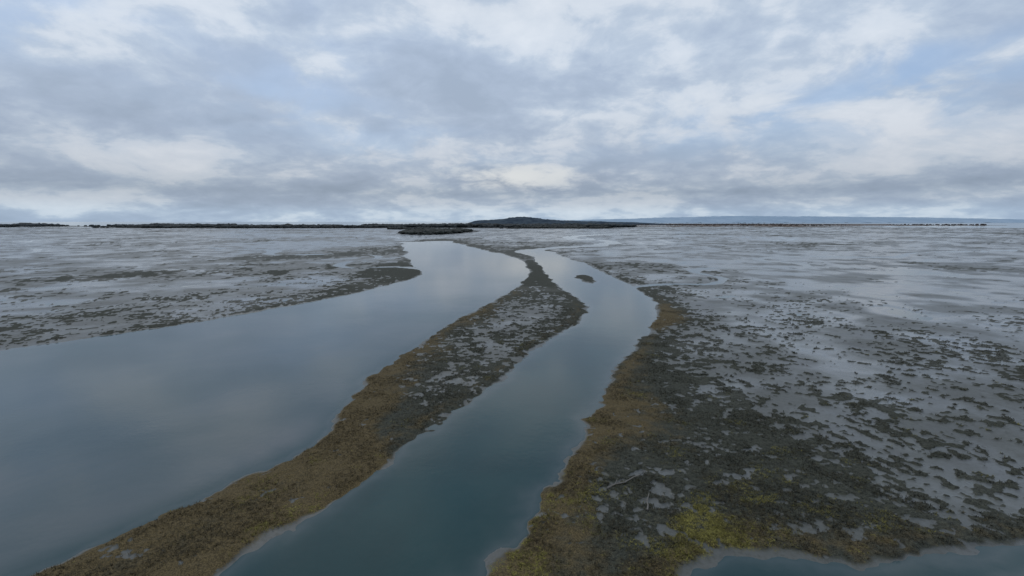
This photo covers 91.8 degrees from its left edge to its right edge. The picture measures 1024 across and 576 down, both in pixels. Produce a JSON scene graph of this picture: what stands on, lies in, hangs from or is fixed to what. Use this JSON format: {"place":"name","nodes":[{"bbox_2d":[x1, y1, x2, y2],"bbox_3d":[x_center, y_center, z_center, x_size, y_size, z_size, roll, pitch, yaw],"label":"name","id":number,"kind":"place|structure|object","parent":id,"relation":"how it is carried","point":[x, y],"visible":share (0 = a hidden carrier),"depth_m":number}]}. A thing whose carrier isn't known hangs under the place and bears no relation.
{"place":"outdoors","nodes":[
{"label":"outdoors","id":0,"kind":"place"},
{"bbox_2d":[0,224,1023,575],"bbox_3d":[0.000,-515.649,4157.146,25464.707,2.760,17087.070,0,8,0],"label":"marsh ground","id":1,"kind":"structure","parent":0,"point":[242,272],"depth_m":138.13},
{"bbox_2d":[0,223,986,234],"bbox_3d":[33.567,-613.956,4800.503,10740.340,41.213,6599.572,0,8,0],"label":"distant tree line","id":2,"kind":"object","parent":1,"relation":"on","point":[426,229],"visible":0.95,"depth_m":3246.88},
{"bbox_2d":[607,474,639,488],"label":"driftwood log","id":3,"kind":"object","parent":1,"relation":"on","point":[621,482],"visible":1,"depth_m":75.26},
{"bbox_2d":[0,222,1023,575],"bbox_3d":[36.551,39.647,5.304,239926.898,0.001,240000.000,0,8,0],"label":"water","id":4,"kind":"structure","parent":0,"point":[106,438],"depth_m":99.17},
{"bbox_2d":[0,0,1023,221],"label":"sky","id":5,"kind":"structure","parent":0,"point":[111,110]},
{"bbox_2d":[467,217,673,224],"bbox_3d":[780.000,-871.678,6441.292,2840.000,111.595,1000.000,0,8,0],"label":"wooded hill","id":6,"kind":"structure","parent":0,"point":[520,220],"depth_m":6183.40},
{"bbox_2d":[569,216,1023,222],"bbox_3d":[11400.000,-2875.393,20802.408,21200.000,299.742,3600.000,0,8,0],"label":"distant hills","id":7,"kind":"structure","parent":0,"point":[772,219],"depth_m":19679.59}
]}

